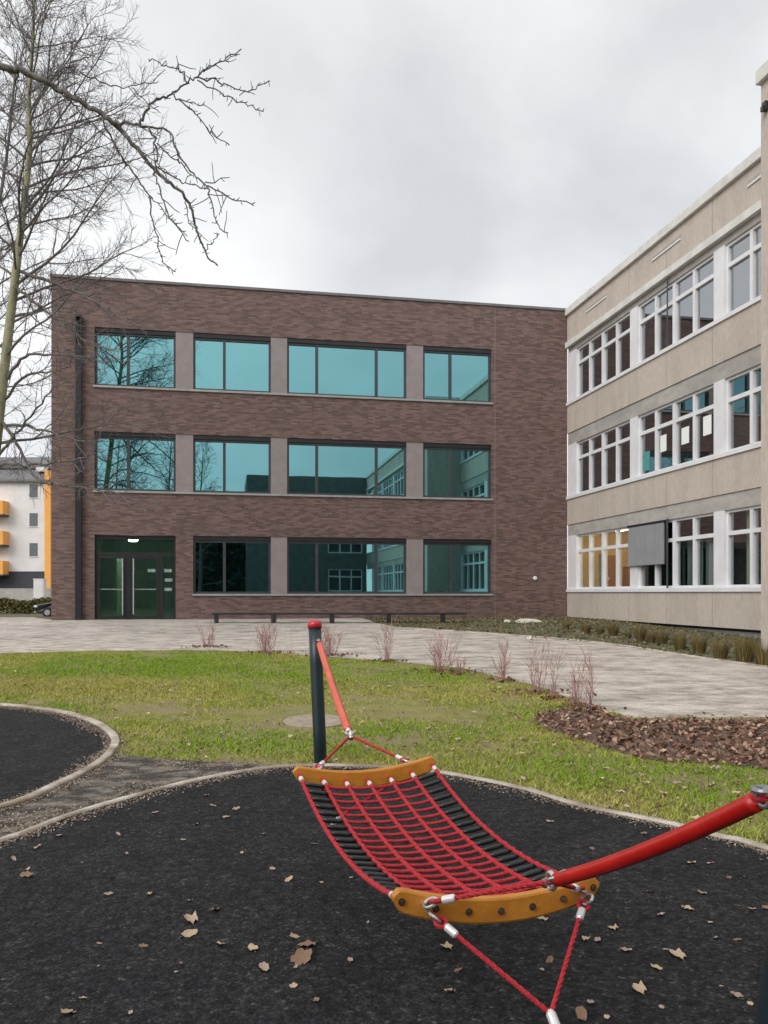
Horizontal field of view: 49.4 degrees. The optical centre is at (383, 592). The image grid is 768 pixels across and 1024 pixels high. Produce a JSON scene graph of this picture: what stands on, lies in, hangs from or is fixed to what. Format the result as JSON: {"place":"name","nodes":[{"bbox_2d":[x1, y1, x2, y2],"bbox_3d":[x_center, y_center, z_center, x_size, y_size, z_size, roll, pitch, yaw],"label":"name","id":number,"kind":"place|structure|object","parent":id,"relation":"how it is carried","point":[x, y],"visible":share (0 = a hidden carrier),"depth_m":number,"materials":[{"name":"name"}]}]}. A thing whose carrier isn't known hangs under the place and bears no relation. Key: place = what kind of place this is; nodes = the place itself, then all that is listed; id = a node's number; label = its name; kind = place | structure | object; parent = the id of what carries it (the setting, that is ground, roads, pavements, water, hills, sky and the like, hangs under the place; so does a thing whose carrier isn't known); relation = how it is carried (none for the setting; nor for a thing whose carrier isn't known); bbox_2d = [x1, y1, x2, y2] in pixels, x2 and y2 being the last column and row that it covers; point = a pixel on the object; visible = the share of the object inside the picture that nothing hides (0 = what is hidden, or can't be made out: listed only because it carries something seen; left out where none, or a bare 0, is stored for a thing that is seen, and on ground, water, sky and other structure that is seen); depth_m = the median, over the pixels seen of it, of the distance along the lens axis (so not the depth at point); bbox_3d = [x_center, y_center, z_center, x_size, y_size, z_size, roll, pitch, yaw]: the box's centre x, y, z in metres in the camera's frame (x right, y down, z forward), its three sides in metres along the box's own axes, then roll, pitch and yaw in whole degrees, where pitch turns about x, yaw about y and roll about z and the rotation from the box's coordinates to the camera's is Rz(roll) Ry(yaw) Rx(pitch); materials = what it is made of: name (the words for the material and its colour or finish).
{"place":"outdoors","nodes":[
{"label":"outdoors","id":0,"kind":"place"},
{"bbox_2d":[0,706,110,802],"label":"rubber ground","id":1,"kind":"structure","parent":0,"point":[38,749],"depth_m":8.01,"materials":[{"name":"rubber"}]},
{"bbox_2d":[0,754,271,836],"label":"soil strip","id":2,"kind":"object","parent":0,"point":[95,789],"visible":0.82,"depth_m":6.56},
{"bbox_2d":[0,612,631,717],"bbox_3d":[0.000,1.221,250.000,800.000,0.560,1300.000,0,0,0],"label":"ground","id":3,"kind":"structure","parent":0,"point":[35,615],"depth_m":52.82,"materials":[{"name":"grey"}]},
{"bbox_2d":[0,457,50,587],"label":"apartment building","id":4,"kind":"structure","parent":3,"relation":"on","point":[25,543],"depth_m":78.00,"materials":[{"name":"paint"}]},
{"bbox_2d":[29,543,37,556],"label":"window","id":5,"kind":"structure","parent":4,"relation":"in","point":[33,547],"depth_m":77.98,"materials":[{"name":"glass"}]},
{"bbox_2d":[29,513,37,526],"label":"window","id":6,"kind":"structure","parent":4,"relation":"in","point":[33,517],"depth_m":77.98,"materials":[{"name":"glass"}]},
{"bbox_2d":[29,484,37,497],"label":"window","id":7,"kind":"structure","parent":4,"relation":"in","point":[31,486],"depth_m":77.98,"materials":[{"name":"glass"}]},
{"bbox_2d":[0,597,50,613],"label":"hedge","id":8,"kind":"object","parent":3,"relation":"on","point":[8,605],"visible":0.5,"depth_m":59.65,"materials":[{"name":"green plant"}]},
{"bbox_2d":[0,588,50,611],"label":"garden wall","id":9,"kind":"structure","parent":3,"relation":"on","point":[26,594],"depth_m":66.00,"materials":[{"name":"concrete"}]},
{"bbox_2d":[0,46,59,473],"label":"bare tree","id":10,"kind":"object","parent":3,"relation":"on","point":[1,303],"visible":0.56,"depth_m":22.45,"materials":[{"name":"grey plant"}]},
{"bbox_2d":[33,579,46,611],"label":"utility cabinet","id":11,"kind":"object","parent":3,"relation":"on","point":[40,587],"visible":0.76,"depth_m":64.18,"materials":[{"name":"metal"}]},
{"bbox_2d":[34,602,50,616],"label":"parked car","id":12,"kind":"object","parent":3,"relation":"on","point":[44,609],"visible":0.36,"depth_m":50.17,"materials":[{"name":"paint"}]},
{"bbox_2d":[0,0,88,429],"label":"bare tree","id":13,"kind":"object","parent":3,"relation":"on","point":[2,186],"visible":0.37,"depth_m":29.99,"materials":[{"name":"grey plant"}]},
{"bbox_2d":[0,703,119,808],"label":"kerb","id":14,"kind":"structure","parent":3,"relation":"on","point":[106,755],"depth_m":7.24,"materials":[{"name":"concrete"}]},
{"bbox_2d":[0,0,186,523],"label":"bare tree","id":15,"kind":"object","parent":3,"relation":"on","point":[17,248],"visible":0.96,"depth_m":19.68,"materials":[{"name":"grey plant"}]},
{"bbox_2d":[51,274,566,619],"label":"brick building","id":16,"kind":"structure","parent":3,"relation":"on","point":[326,452],"depth_m":30.22,"materials":[{"name":"brick"}]},
{"bbox_2d":[97,556,125,618],"bbox_3d":[-9.467,-0.185,28.971,0.940,2.210,0.182,0,0,-11],"label":"door","id":17,"kind":"structure","parent":16,"relation":"in","point":[111,570],"depth_m":29.00,"materials":[{"name":"green glass"}]},
{"bbox_2d":[95,431,175,491],"bbox_3d":[-8.673,-4.562,29.148,2.720,2.033,0.170,0,0,-11],"label":"window","id":18,"kind":"structure","parent":16,"relation":"in","point":[152,466],"depth_m":29.17,"materials":[{"name":"teal glass"}]},
{"bbox_2d":[95,327,175,387],"bbox_3d":[-8.673,-8.172,29.148,2.720,2.013,0.170,0,0,-11],"label":"window","id":19,"kind":"structure","parent":16,"relation":"in","point":[159,350],"depth_m":29.17,"materials":[{"name":"teal glass"}]},
{"bbox_2d":[131,556,158,618],"bbox_3d":[-8.364,-0.185,29.180,0.940,2.210,0.182,0,0,-11],"label":"door","id":20,"kind":"structure","parent":16,"relation":"in","point":[144,584],"depth_m":29.22,"materials":[{"name":"green glass"}]},
{"bbox_2d":[193,536,270,593],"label":"window","id":21,"kind":"structure","parent":16,"relation":"in","point":[221,564],"depth_m":29.77,"materials":[{"name":"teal glass"}]},
{"bbox_2d":[193,435,270,493],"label":"window","id":22,"kind":"structure","parent":16,"relation":"in","point":[221,464],"depth_m":29.77,"materials":[{"name":"teal glass"}]},
{"bbox_2d":[193,333,270,392],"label":"window","id":23,"kind":"structure","parent":16,"relation":"in","point":[224,362],"depth_m":29.77,"materials":[{"name":"teal glass"}]},
{"bbox_2d":[287,537,405,593],"bbox_3d":[-1.344,-0.987,30.539,4.400,2.043,0.170,0,0,-11],"label":"window","id":24,"kind":"structure","parent":16,"relation":"in","point":[315,565],"depth_m":30.54,"materials":[{"name":"teal glass"}]},
{"bbox_2d":[287,438,405,496],"bbox_3d":[-1.344,-4.562,30.539,4.400,2.033,0.170,0,0,-11],"label":"window","id":25,"kind":"structure","parent":16,"relation":"in","point":[314,466],"depth_m":30.54,"materials":[{"name":"teal glass"}]},
{"bbox_2d":[287,338,405,398],"bbox_3d":[-1.344,-8.172,30.539,4.400,2.013,0.170,0,0,-11],"label":"window","id":26,"kind":"structure","parent":16,"relation":"in","point":[316,367],"depth_m":30.54,"materials":[{"name":"teal glass"}]},
{"bbox_2d":[423,539,490,593],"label":"window","id":27,"kind":"structure","parent":16,"relation":"in","point":[450,566],"depth_m":31.33,"materials":[{"name":"teal glass"}]},
{"bbox_2d":[423,443,490,498],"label":"window","id":28,"kind":"structure","parent":16,"relation":"in","point":[449,470],"depth_m":31.32,"materials":[{"name":"teal glass"}]},
{"bbox_2d":[423,346,490,401],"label":"window","id":29,"kind":"structure","parent":16,"relation":"in","point":[449,373],"depth_m":31.33,"materials":[{"name":"teal glass"}]},
{"bbox_2d":[212,613,466,622],"bbox_3d":[-1.424,0.833,26.759,8.108,0.385,0.420,0,0,0],"label":"bench","id":30,"kind":"object","parent":3,"relation":"on","point":[331,617],"visible":0.94,"depth_m":26.55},
{"bbox_2d":[0,763,767,850],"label":"kerb","id":31,"kind":"structure","parent":3,"relation":"on","point":[156,789],"depth_m":5.91,"materials":[{"name":"concrete"}]},
{"bbox_2d":[399,627,767,666],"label":"kerb","id":32,"kind":"structure","parent":3,"relation":"on","point":[607,643],"depth_m":18.63,"materials":[{"name":"concrete"}]},
{"bbox_2d":[565,60,767,648],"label":"concrete building","id":33,"kind":"structure","parent":3,"relation":"on","point":[667,329],"depth_m":24.63,"materials":[{"name":"white paint"}]},
{"bbox_2d":[578,527,629,588],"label":"window","id":34,"kind":"structure","parent":33,"relation":"in","point":[618,546],"depth_m":29.12,"materials":[{"name":"white paint"}]},
{"bbox_2d":[578,420,629,492],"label":"window","id":35,"kind":"structure","parent":33,"relation":"in","point":[603,449],"depth_m":29.12,"materials":[{"name":"white paint"}]},
{"bbox_2d":[578,313,629,395],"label":"window","id":36,"kind":"structure","parent":33,"relation":"in","point":[619,335],"depth_m":29.12,"materials":[{"name":"white paint"}]},
{"bbox_2d":[607,555,615,586],"bbox_3d":[8.715,-0.485,32.233,0.640,1.930,0.050,0,0,-11],"label":"room door","id":37,"kind":"structure","parent":33,"relation":"in","point":[611,559],"depth_m":32.22,"materials":[{"name":"brown wood"}]},
{"bbox_2d":[643,451,649,471],"bbox_3d":[8.273,-4.150,26.297,0.007,0.600,0.430,0,0,-10],"label":"paper notice","id":38,"kind":"object","parent":33,"relation":"attached to","point":[646,461],"visible":1,"depth_m":26.29,"materials":[{"name":"paper"}]},
{"bbox_2d":[660,434,665,452],"bbox_3d":[8.467,-4.530,25.275,0.007,0.500,0.350,0,0,-11],"label":"paper notice","id":39,"kind":"object","parent":33,"relation":"attached to","point":[662,443],"visible":1,"depth_m":25.29,"materials":[{"name":"paper"}]},
{"bbox_2d":[639,513,713,587],"bbox_3d":[8.589,-1.155,24.550,0.112,2.030,4.240,0,0,-11],"label":"window","id":40,"kind":"structure","parent":33,"relation":"in","point":[695,538],"depth_m":24.22,"materials":[{"name":"white paint"}]},
{"bbox_2d":[639,384,713,475],"bbox_3d":[8.589,-4.660,24.550,0.112,1.960,4.240,0,0,-11],"label":"window","id":41,"kind":"structure","parent":33,"relation":"in","point":[696,412],"depth_m":24.48,"materials":[{"name":"white paint"}]},
{"bbox_2d":[639,254,713,361],"bbox_3d":[8.589,-8.215,24.550,0.112,1.890,4.240,0,0,-11],"label":"window","id":42,"kind":"structure","parent":33,"relation":"in","point":[697,285],"depth_m":24.48,"materials":[{"name":"white paint"}]},
{"bbox_2d":[681,426,688,444],"bbox_3d":[8.695,-4.540,24.072,0.006,0.480,0.400,0,0,-10],"label":"paper notice","id":43,"kind":"object","parent":33,"relation":"attached to","point":[684,435],"visible":1,"depth_m":24.05,"materials":[{"name":"paper"}]},
{"bbox_2d":[703,414,710,435],"bbox_3d":[8.904,-4.615,22.971,0.006,0.530,0.400,0,0,-10],"label":"paper notice","id":44,"kind":"object","parent":33,"relation":"attached to","point":[706,425],"visible":1,"depth_m":22.96,"materials":[{"name":"paper"}]},
{"bbox_2d":[727,505,760,586],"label":"window","id":45,"kind":"structure","parent":33,"relation":"in","point":[753,530],"depth_m":20.97,"materials":[{"name":"white paint"}]},
{"bbox_2d":[727,364,760,450],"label":"window","id":46,"kind":"structure","parent":33,"relation":"in","point":[753,391],"depth_m":20.97,"materials":[{"name":"white paint"}]},
{"bbox_2d":[727,222,760,312],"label":"window","id":47,"kind":"structure","parent":33,"relation":"in","point":[754,247],"depth_m":21.02,"materials":[{"name":"white paint"}]},
{"bbox_2d":[638,715,767,719],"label":"kerb","id":48,"kind":"structure","parent":3,"relation":"on","point":[701,716],"depth_m":9.58,"materials":[{"name":"concrete"}]},
{"bbox_2d":[0,766,767,1023],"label":"rubber ground","id":49,"kind":"structure","parent":0,"point":[62,914],"depth_m":3.73,"materials":[{"name":"rubber"}]},
{"bbox_2d":[20,870,33,876],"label":"fallen leaf","id":50,"kind":"object","parent":49,"relation":"on","point":[27,873],"visible":1,"depth_m":4.38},
{"bbox_2d":[61,1008,75,1012],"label":"fallen leaf","id":51,"kind":"object","parent":49,"relation":"on","point":[66,1010],"visible":1,"depth_m":2.95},
{"bbox_2d":[178,929,197,937],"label":"fallen leaf","id":52,"kind":"object","parent":49,"relation":"on","point":[188,933],"visible":1,"depth_m":3.63,"materials":[{"name":"plant"}]},
{"bbox_2d":[184,911,197,924],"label":"fallen leaf","id":53,"kind":"object","parent":49,"relation":"on","point":[191,918],"visible":1,"depth_m":3.79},
{"bbox_2d":[248,943,257,951],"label":"fallen leaf","id":54,"kind":"object","parent":49,"relation":"on","point":[251,946],"visible":1,"depth_m":3.49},
{"bbox_2d":[259,962,269,970],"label":"fallen leaf","id":55,"kind":"object","parent":49,"relation":"on","point":[263,966],"visible":1,"depth_m":3.30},
{"bbox_2d":[289,982,297,987],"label":"fallen leaf","id":56,"kind":"object","parent":49,"relation":"on","point":[294,984],"visible":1,"depth_m":3.15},
{"bbox_2d":[291,948,311,964],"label":"fallen leaf","id":57,"kind":"object","parent":49,"relation":"on","point":[300,956],"visible":1,"depth_m":3.38,"materials":[{"name":"plant"}]},
{"bbox_2d":[297,940,315,946],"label":"fallen leaf","id":58,"kind":"object","parent":49,"relation":"on","point":[307,943],"visible":1,"depth_m":3.52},
{"bbox_2d":[0,701,767,857],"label":"grit","id":59,"kind":"object","parent":49,"relation":"on","point":[107,739],"visible":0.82,"depth_m":6.38,"materials":[{"name":"grey stone"}]},
{"bbox_2d":[440,941,452,948],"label":"fallen leaf","id":60,"kind":"object","parent":49,"relation":"on","point":[447,945],"visible":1,"depth_m":3.50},
{"bbox_2d":[444,988,455,992],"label":"fallen leaf","id":61,"kind":"object","parent":49,"relation":"on","point":[450,990],"visible":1,"depth_m":3.09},
{"bbox_2d":[546,956,553,962],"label":"fallen leaf","id":62,"kind":"object","parent":49,"relation":"on","point":[549,958],"visible":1,"depth_m":3.37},
{"bbox_2d":[575,1006,586,1020],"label":"fallen leaf","id":63,"kind":"object","parent":49,"relation":"on","point":[581,1012],"visible":1,"depth_m":2.94,"materials":[{"name":"plant"}]},
{"bbox_2d":[620,947,631,950],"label":"fallen leaf","id":64,"kind":"object","parent":49,"relation":"on","point":[625,948],"visible":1,"depth_m":3.46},
{"bbox_2d":[632,981,646,993],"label":"fallen leaf","id":65,"kind":"object","parent":49,"relation":"on","point":[640,987],"visible":1,"depth_m":3.12,"materials":[{"name":"plant"}]},
{"bbox_2d":[651,963,662,969],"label":"fallen leaf","id":66,"kind":"object","parent":49,"relation":"on","point":[656,966],"visible":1,"depth_m":3.30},
{"bbox_2d":[669,948,686,960],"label":"fallen leaf","id":67,"kind":"object","parent":49,"relation":"on","point":[678,952],"visible":1,"depth_m":3.42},
{"bbox_2d":[682,905,693,909],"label":"fallen leaf","id":68,"kind":"object","parent":49,"relation":"on","point":[687,907],"visible":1,"depth_m":3.92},
{"bbox_2d":[730,991,743,996],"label":"fallen leaf","id":69,"kind":"object","parent":49,"relation":"on","point":[737,994],"visible":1,"depth_m":3.08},
{"bbox_2d":[750,785,767,1023],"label":"hammock post","id":70,"kind":"object","parent":49,"relation":"on","point":[762,1013],"visible":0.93,"depth_m":1.76,"materials":[{"name":"metal"}]},
{"bbox_2d":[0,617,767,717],"bbox_3d":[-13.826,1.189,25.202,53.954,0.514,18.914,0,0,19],"label":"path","id":71,"kind":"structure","parent":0,"point":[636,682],"depth_m":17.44,"materials":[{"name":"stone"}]},
{"bbox_2d":[181,619,231,647],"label":"red shrub","id":72,"kind":"object","parent":71,"relation":"on","point":[204,645],"visible":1,"depth_m":18.39,"materials":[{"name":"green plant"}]},
{"bbox_2d":[0,649,767,844],"bbox_3d":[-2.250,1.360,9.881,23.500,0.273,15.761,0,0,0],"label":"lawn","id":73,"kind":"structure","parent":0,"point":[420,711],"depth_m":9.50,"materials":[{"name":"plant"}]},
{"bbox_2d":[0,39,269,272],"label":"overhanging tree","id":74,"kind":"object","parent":73,"relation":"on","point":[19,68],"visible":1,"depth_m":8.99,"materials":[{"name":"grey plant"}]},
{"bbox_2d":[233,617,305,654],"bbox_3d":[-2.353,0.850,16.974,1.529,0.857,1.169,0,0,0],"label":"red shrub","id":75,"kind":"object","parent":73,"relation":"on","point":[264,647],"visible":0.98,"depth_m":17.07,"materials":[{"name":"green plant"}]},
{"bbox_2d":[283,714,341,727],"bbox_3d":[-0.766,1.469,9.401,0.740,0.084,0.740,0,2,0],"label":"manhole cover","id":76,"kind":"object","parent":73,"relation":"on","point":[330,721],"visible":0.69,"depth_m":9.29,"materials":[{"name":"concrete"}]},
{"bbox_2d":[307,620,326,763],"bbox_3d":[-0.573,0.972,7.295,0.130,1.467,0.325,0,0,-25],"label":"hammock post","id":77,"kind":"object","parent":73,"relation":"on","point":[318,706],"visible":0.88,"depth_m":7.26,"materials":[{"name":"metal"}]},
{"bbox_2d":[293,638,767,1023],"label":"hammock","id":78,"kind":"object","parent":77,"relation":"hanging from","point":[554,891],"visible":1,"depth_m":3.47,"materials":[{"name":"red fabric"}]},
{"bbox_2d":[287,623,365,656],"bbox_3d":[-1.143,0.895,16.683,1.583,0.760,1.052,0,0,0],"label":"red shrub","id":79,"kind":"object","parent":73,"relation":"on","point":[328,640],"visible":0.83,"depth_m":16.55,"materials":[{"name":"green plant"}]},
{"bbox_2d":[362,616,406,661],"bbox_3d":[0.010,0.850,15.574,0.862,0.906,0.584,0,0,0],"label":"red shrub","id":80,"kind":"object","parent":73,"relation":"on","point":[387,650],"visible":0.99,"depth_m":15.53,"materials":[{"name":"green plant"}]},
{"bbox_2d":[33,650,764,838],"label":"leaf crumbs","id":81,"kind":"object","parent":73,"relation":"on","point":[646,774],"visible":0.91,"depth_m":7.87,"materials":[{"name":"brown plant"}]},
{"bbox_2d":[403,622,486,673],"bbox_3d":[1.033,0.928,14.028,1.449,0.858,0.869,0,0,0],"label":"red shrub","id":82,"kind":"object","parent":73,"relation":"on","point":[440,669],"visible":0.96,"depth_m":14.01,"materials":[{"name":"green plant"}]},
{"bbox_2d":[429,656,497,677],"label":"red shrub","id":83,"kind":"object","parent":73,"relation":"on","point":[459,671],"visible":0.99,"depth_m":13.56,"materials":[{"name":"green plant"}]},
{"bbox_2d":[484,633,524,682],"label":"red shrub","id":84,"kind":"object","parent":73,"relation":"on","point":[504,652],"visible":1,"depth_m":12.76,"materials":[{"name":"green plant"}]},
{"bbox_2d":[494,625,596,695],"bbox_3d":[2.246,0.942,11.506,1.343,0.966,0.734,0,0,19],"label":"red shrub","id":85,"kind":"object","parent":73,"relation":"on","point":[534,688],"visible":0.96,"depth_m":11.55,"materials":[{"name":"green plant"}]},
{"bbox_2d":[540,648,572,699],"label":"red shrub","id":86,"kind":"object","parent":73,"relation":"on","point":[552,696],"visible":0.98,"depth_m":11.02,"materials":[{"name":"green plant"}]},
{"bbox_2d":[560,653,600,707],"bbox_3d":[2.423,1.094,10.391,0.435,0.706,0.477,0,0,37],"label":"red shrub","id":87,"kind":"object","parent":73,"relation":"on","point":[574,704],"visible":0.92,"depth_m":10.42,"materials":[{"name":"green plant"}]},
{"bbox_2d":[534,709,767,768],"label":"mulch bed","id":88,"kind":"object","parent":73,"relation":"on","point":[589,738],"visible":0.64,"depth_m":8.55,"materials":[{"name":"wood"}]},
{"bbox_2d":[571,647,613,710],"bbox_3d":[2.518,1.052,10.178,0.450,0.818,0.375,0,0,-26],"label":"red shrub","id":89,"kind":"object","parent":88,"relation":"on","point":[593,707],"visible":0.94,"depth_m":10.13,"materials":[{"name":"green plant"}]},
{"bbox_2d":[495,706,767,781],"bbox_3d":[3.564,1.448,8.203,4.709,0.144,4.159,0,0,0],"label":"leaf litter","id":90,"kind":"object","parent":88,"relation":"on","point":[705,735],"visible":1,"depth_m":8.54,"materials":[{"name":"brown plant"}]},
{"bbox_2d":[0,0,767,588],"label":"sky","id":91,"kind":"structure","parent":0,"point":[512,152],"materials":[{"name":"grey"}]},
{"bbox_2d":[364,617,760,663],"bbox_3d":[4.916,1.115,23.132,8.688,0.374,17.352,0,0,-12],"label":"planting strip","id":92,"kind":"object","parent":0,"point":[579,631],"visible":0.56,"depth_m":23.39,"materials":[{"name":"plant"}]},
{"bbox_2d":[515,619,540,622],"bbox_3d":[4.656,0.905,26.949,0.854,0.138,0.459,0,0,0],"label":"stone","id":93,"kind":"object","parent":92,"relation":"on","point":[528,620],"visible":0.81,"depth_m":26.78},
{"bbox_2d":[365,616,760,657],"bbox_3d":[4.759,1.077,23.601,8.672,0.438,16.234,0,0,-11],"label":"ground cover","id":94,"kind":"object","parent":92,"relation":"on","point":[464,619],"visible":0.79,"depth_m":24.54,"materials":[{"name":"green plant"}]},
{"bbox_2d":[562,620,570,629],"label":"grass tuft","id":95,"kind":"object","parent":92,"relation":"on","point":[565,626],"visible":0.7,"depth_m":23.69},
{"bbox_2d":[580,620,592,633],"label":"grass tuft","id":96,"kind":"object","parent":92,"relation":"on","point":[586,628],"visible":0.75,"depth_m":22.19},
{"bbox_2d":[595,625,605,634],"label":"grass tuft","id":97,"kind":"object","parent":92,"relation":"on","point":[600,631],"visible":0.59,"depth_m":21.80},
{"bbox_2d":[605,621,620,635],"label":"grass tuft","id":98,"kind":"object","parent":92,"relation":"on","point":[613,630],"visible":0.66,"depth_m":21.52,"materials":[{"name":"plant"}]},
{"bbox_2d":[624,630,631,637],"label":"grass tuft","id":99,"kind":"object","parent":92,"relation":"on","point":[628,634],"visible":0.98,"depth_m":20.68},
{"bbox_2d":[632,624,648,640],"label":"grass tuft","id":100,"kind":"object","parent":92,"relation":"on","point":[640,635],"visible":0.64,"depth_m":19.94,"materials":[{"name":"plant"}]},
{"bbox_2d":[645,630,657,642],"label":"grass tuft","id":101,"kind":"object","parent":92,"relation":"on","point":[650,638],"visible":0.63,"depth_m":19.42,"materials":[{"name":"plant"}]},
{"bbox_2d":[654,629,669,644],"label":"grass tuft","id":102,"kind":"object","parent":92,"relation":"on","point":[663,637],"visible":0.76,"depth_m":19.00,"materials":[{"name":"plant"}]},
{"bbox_2d":[670,631,691,649],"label":"grass tuft","id":103,"kind":"object","parent":92,"relation":"on","point":[680,643],"visible":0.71,"depth_m":17.77,"materials":[{"name":"plant"}]},
{"bbox_2d":[688,634,711,653],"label":"grass tuft","id":104,"kind":"object","parent":92,"relation":"on","point":[699,646],"visible":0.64,"depth_m":16.98,"materials":[{"name":"plant"}]},
{"bbox_2d":[709,636,734,658],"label":"grass tuft","id":105,"kind":"object","parent":92,"relation":"on","point":[720,651],"visible":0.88,"depth_m":15.99,"materials":[{"name":"plant"}]},
{"bbox_2d":[728,633,765,661],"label":"grass tuft","id":106,"kind":"object","parent":92,"relation":"on","point":[744,653],"visible":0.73,"depth_m":15.42,"materials":[{"name":"plant"}]},
{"bbox_2d":[747,636,767,665],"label":"grass tuft","id":107,"kind":"object","parent":92,"relation":"on","point":[761,655],"visible":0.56,"depth_m":14.80,"materials":[{"name":"plant"}]}
]}

